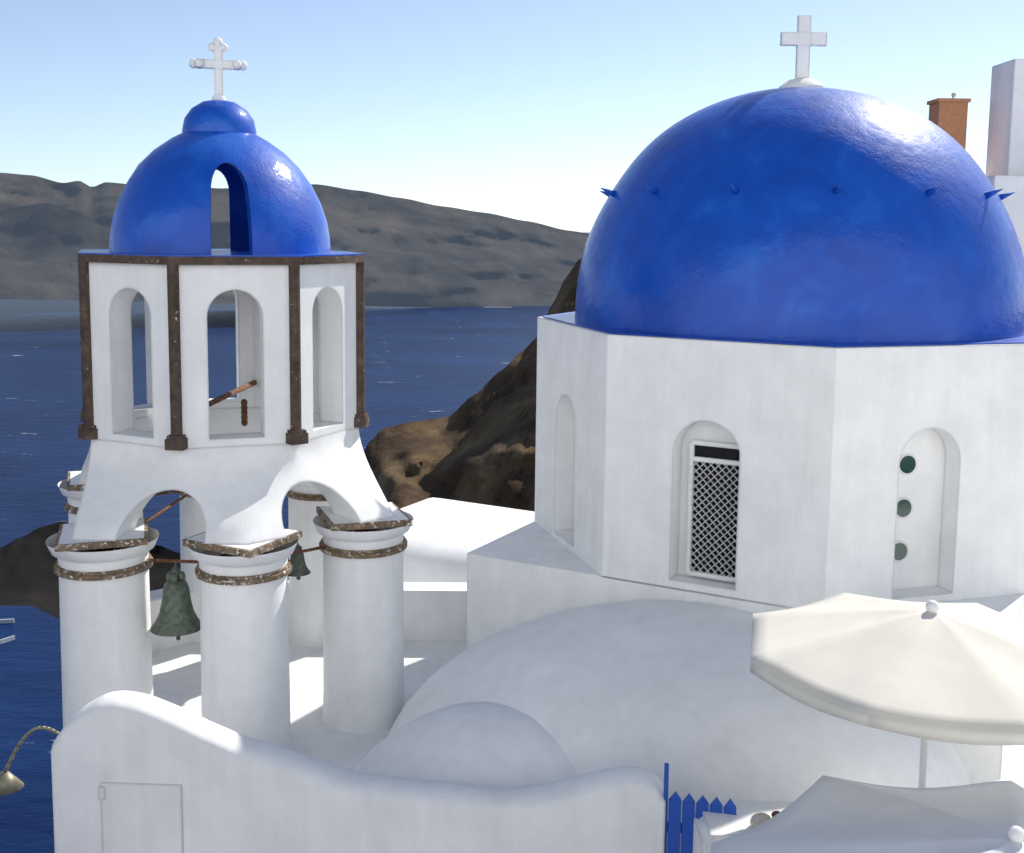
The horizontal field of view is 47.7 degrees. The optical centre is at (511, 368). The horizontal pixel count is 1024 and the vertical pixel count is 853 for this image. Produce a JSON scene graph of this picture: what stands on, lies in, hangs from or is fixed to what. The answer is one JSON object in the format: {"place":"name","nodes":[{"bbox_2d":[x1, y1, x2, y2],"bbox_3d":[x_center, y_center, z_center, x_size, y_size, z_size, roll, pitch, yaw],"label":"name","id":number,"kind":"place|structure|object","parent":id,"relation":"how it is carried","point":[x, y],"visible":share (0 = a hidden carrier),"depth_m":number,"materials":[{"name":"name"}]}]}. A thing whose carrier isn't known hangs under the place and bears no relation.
{"place":"outdoors","nodes":[
{"label":"outdoors","id":0,"kind":"place"},
{"bbox_2d":[0,522,180,619],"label":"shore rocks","id":1,"kind":"object","parent":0,"point":[29,576],"visible":0.24,"depth_m":159.50,"materials":[{"name":"brown stone"}]},
{"bbox_2d":[106,380,354,563],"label":"tower iron bars","id":2,"kind":"object","parent":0,"point":[244,411],"visible":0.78,"depth_m":11.76,"materials":[{"name":"brown metal"}]},
{"bbox_2d":[150,563,199,640],"bbox_3d":[-3.086,2.148,10.657,0.479,0.730,0.479,1,7,0],"label":"bell","id":3,"kind":"object","parent":2,"relation":"hanging from","point":[177,616],"visible":0.98,"depth_m":10.54,"materials":[{"name":"green metal"}]},
{"bbox_2d":[288,542,310,579],"bbox_3d":[-2.079,1.865,11.224,0.255,0.376,0.255,1,7,0],"label":"bell","id":4,"kind":"object","parent":2,"relation":"hanging from","point":[299,568],"visible":0.67,"depth_m":11.16,"materials":[{"name":"green metal"}]},
{"bbox_2d":[53,471,412,585],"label":"column capital trim","id":5,"kind":"structure","parent":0,"point":[200,574],"depth_m":10.36,"materials":[{"name":"brown stone"}]},
{"bbox_2d":[0,173,588,307],"bbox_3d":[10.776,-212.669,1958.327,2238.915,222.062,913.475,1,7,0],"label":"distant hills","id":6,"kind":"structure","parent":0,"point":[419,254],"depth_m":2092.61,"materials":[{"name":"grey stone"}]},
{"bbox_2d":[0,203,234,303],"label":"thirasia spur","id":7,"kind":"structure","parent":6,"relation":"on","point":[42,245],"depth_m":1584.86,"materials":[{"name":"grey stone"}]},
{"bbox_2d":[0,232,589,852],"bbox_3d":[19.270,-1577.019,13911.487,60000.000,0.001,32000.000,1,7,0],"label":"sea water","id":8,"kind":"structure","parent":0,"point":[422,364],"depth_m":844.34,"materials":[{"name":"blue liquid"}]},
{"bbox_2d":[0,307,511,643],"bbox_3d":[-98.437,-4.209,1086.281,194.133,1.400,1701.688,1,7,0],"label":"boats","id":9,"kind":"object","parent":8,"relation":"on","point":[7,639],"visible":0.35,"depth_m":376.17,"materials":[{"name":"paint"}]},
{"bbox_2d":[364,258,581,511],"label":"rocky cliff","id":10,"kind":"structure","parent":0,"point":[479,447],"depth_m":301.47,"materials":[{"name":"brown stone"}]},
{"bbox_2d":[0,0,1023,231],"label":"sky","id":11,"kind":"structure","parent":0,"point":[524,110],"materials":[{"name":"blue"}]},
{"bbox_2d":[152,640,1023,784],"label":"terrace floor","id":12,"kind":"structure","parent":0,"point":[176,671],"depth_m":12.24,"materials":[{"name":"white paint"}]},
{"bbox_2d":[46,471,412,749],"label":"columns","id":13,"kind":"structure","parent":12,"relation":"on","point":[347,615],"depth_m":10.52,"materials":[{"name":"white paint"}]},
{"bbox_2d":[72,407,393,544],"bbox_3d":[-2.977,0.934,12.041,3.701,0.738,3.897,1,7,0],"label":"arched tower base","id":14,"kind":"object","parent":13,"relation":"on","point":[238,494],"visible":0.82,"depth_m":10.72,"materials":[{"name":"white paint"}]},
{"bbox_2d":[89,262,355,448],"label":"bell tower","id":15,"kind":"structure","parent":14,"relation":"on","point":[328,335],"depth_m":10.88,"materials":[{"name":"white paint"}]},
{"bbox_2d":[78,249,364,256],"bbox_3d":[-2.951,-1.182,11.781,2.930,0.012,2.930,1,7,0],"label":"dome base rim","id":16,"kind":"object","parent":15,"relation":"on","point":[227,253],"depth_m":10.80,"materials":[{"name":"blue paint"}]},
{"bbox_2d":[109,131,330,254],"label":"bell tower dome","id":17,"kind":"structure","parent":16,"relation":"on","point":[163,206],"depth_m":10.99,"materials":[{"name":"blue paint"}]},
{"bbox_2d":[182,100,256,134],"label":"small dome","id":18,"kind":"structure","parent":17,"relation":"on","point":[219,115],"depth_m":11.35,"materials":[{"name":"blue paint"}]},
{"bbox_2d":[189,37,246,100],"bbox_3d":[-2.929,-2.970,11.562,0.567,0.655,0.197,-1,7,-14],"label":"cross","id":19,"kind":"object","parent":18,"relation":"on","point":[218,64],"visible":0.98,"depth_m":11.52,"materials":[{"name":"white paint"}]},
{"bbox_2d":[77,254,368,450],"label":"tower trim","id":20,"kind":"structure","parent":15,"relation":"attached to","point":[177,439],"depth_m":10.80,"materials":[{"name":"brown stone"}]},
{"bbox_2d":[150,580,466,652],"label":"terrace parapet","id":21,"kind":"structure","parent":12,"relation":"on","point":[435,611],"depth_m":13.67,"materials":[{"name":"white paint"}]},
{"bbox_2d":[51,690,665,852],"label":"parapet wall","id":22,"kind":"structure","parent":12,"relation":"on","point":[241,793],"depth_m":8.48,"materials":[{"name":"white paint"}]},
{"bbox_2d":[0,726,59,795],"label":"wall lamp","id":23,"kind":"object","parent":22,"relation":"attached to","point":[10,783],"visible":0.94,"depth_m":8.63,"materials":[{"name":"metal"}]},
{"bbox_2d":[98,786,105,799],"bbox_3d":[-3.013,3.118,8.516,0.050,0.100,0.020,1,7,0],"label":"hinge","id":24,"kind":"object","parent":22,"relation":"attached to","point":[101,793],"visible":1,"depth_m":8.51,"materials":[{"name":"white paint"}]},
{"bbox_2d":[100,782,183,852],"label":"wall panel door","id":25,"kind":"structure","parent":22,"relation":"attached to","point":[141,817],"depth_m":8.53,"materials":[{"name":"white paint"}]},
{"bbox_2d":[663,763,735,852],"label":"picket gate","id":26,"kind":"structure","parent":22,"relation":"attached to","point":[675,826],"depth_m":8.32,"materials":[{"name":"paint"}]},
{"bbox_2d":[354,702,577,787],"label":"small dome","id":27,"kind":"structure","parent":12,"relation":"on","point":[488,744],"depth_m":9.27,"materials":[{"name":"white paint"}]},
{"bbox_2d":[388,600,970,852],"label":"vaulted roof","id":28,"kind":"structure","parent":12,"relation":"on","point":[689,697],"depth_m":9.61,"materials":[{"name":"white paint"}]},
{"bbox_2d":[693,801,791,852],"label":"wall","id":29,"kind":"structure","parent":12,"relation":"on","point":[710,828],"depth_m":8.18,"materials":[{"name":"white paint"}]},
{"bbox_2d":[750,812,770,827],"bbox_3d":[1.733,3.154,8.067,0.143,0.102,0.192,4,8,22],"label":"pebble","id":30,"kind":"object","parent":29,"relation":"on","point":[757,819],"visible":0.51,"depth_m":8.03,"materials":[{"name":"grey stone"}]},
{"bbox_2d":[771,811,779,816],"bbox_3d":[1.851,3.112,8.057,0.086,0.060,0.103,1,7,0],"label":"pebble","id":31,"kind":"object","parent":29,"relation":"on","point":[773,813],"visible":0.3,"depth_m":8.05,"materials":[{"name":"brown stone"}]},
{"bbox_2d":[466,521,1023,783],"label":"church base","id":32,"kind":"object","parent":12,"relation":"on","point":[533,570],"visible":0.11,"depth_m":12.02,"materials":[{"name":"white paint"}]},
{"bbox_2d":[401,497,534,581],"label":"building roof","id":33,"kind":"structure","parent":32,"relation":"on","point":[443,537],"depth_m":15.65,"materials":[{"name":"white paint"}]},
{"bbox_2d":[534,316,1023,608],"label":"church drum wall","id":34,"kind":"structure","parent":32,"relation":"on","point":[824,439],"depth_m":10.93,"materials":[{"name":"white paint"}]},
{"bbox_2d":[686,440,739,581],"bbox_3d":[1.960,1.373,11.189,0.545,1.345,0.031,4,8,28],"label":"lattice window","id":35,"kind":"structure","parent":34,"relation":"attached to","point":[693,458],"depth_m":11.21,"materials":[{"name":"white paint"}]},
{"bbox_2d":[691,445,739,576],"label":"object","id":36,"kind":"object","parent":34,"relation":"in","point":[717,452],"visible":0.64,"depth_m":11.23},
{"bbox_2d":[542,312,1023,346],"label":"dome base rim","id":37,"kind":"object","parent":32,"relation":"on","point":[568,317],"visible":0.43,"depth_m":10.96,"materials":[{"name":"paint"}]},
{"bbox_2d":[575,87,1023,342],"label":"church dome","id":38,"kind":"structure","parent":37,"relation":"on","point":[814,214],"depth_m":11.15,"materials":[{"name":"paint"}]},
{"bbox_2d":[779,15,826,87],"bbox_3d":[3.216,-3.463,12.815,0.520,0.850,0.520,1,7,0],"label":"cross","id":39,"kind":"object","parent":38,"relation":"on","point":[803,38],"visible":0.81,"depth_m":12.76,"materials":[{"name":"white paint"}]},
{"bbox_2d":[894,456,915,559],"bbox_3d":[3.704,1.320,10.975,0.210,1.010,0.022,-1,7,-17],"label":"round window glass","id":40,"kind":"object","parent":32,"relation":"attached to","point":[907,465],"visible":0.84,"depth_m":10.96,"materials":[{"name":"green glass"}]},
{"bbox_2d":[894,453,916,561],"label":"porthole frames","id":41,"kind":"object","parent":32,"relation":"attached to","point":[902,498],"visible":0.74,"depth_m":10.97,"materials":[{"name":"white paint"}]},
{"bbox_2d":[918,600,938,787],"bbox_3d":[2.796,2.756,7.890,0.090,2.435,0.090,1,7,0],"label":"parasol pole","id":42,"kind":"object","parent":12,"relation":"on","point":[932,606],"visible":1,"depth_m":7.86,"materials":[{"name":"white metal"}]},
{"bbox_2d":[750,593,1023,745],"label":"parasol","id":43,"kind":"object","parent":42,"relation":"attached to","point":[950,672],"visible":0.95,"depth_m":7.29,"materials":[{"name":"fabric"}]},
{"bbox_2d":[1007,825,1023,842],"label":"finial","id":44,"kind":"object","parent":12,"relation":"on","point":[1015,833],"visible":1,"depth_m":6.22,"materials":[{"name":"white paint"}]},
{"bbox_2d":[711,775,1023,852],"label":"parasol","id":45,"kind":"object","parent":44,"relation":"attached to","point":[825,814],"visible":0.96,"depth_m":6.89,"materials":[{"name":"fabric"}]},
{"bbox_2d":[986,59,1023,255],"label":"neighbour house","id":46,"kind":"structure","parent":0,"point":[1005,160],"depth_m":16.74,"materials":[{"name":"white paint"}]},
{"bbox_2d":[927,98,970,148],"bbox_3d":[6.447,-3.103,17.241,0.480,1.750,0.480,1,7,0],"label":"chimney","id":47,"kind":"object","parent":46,"relation":"attached to","point":[948,116],"visible":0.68,"depth_m":16.97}
]}

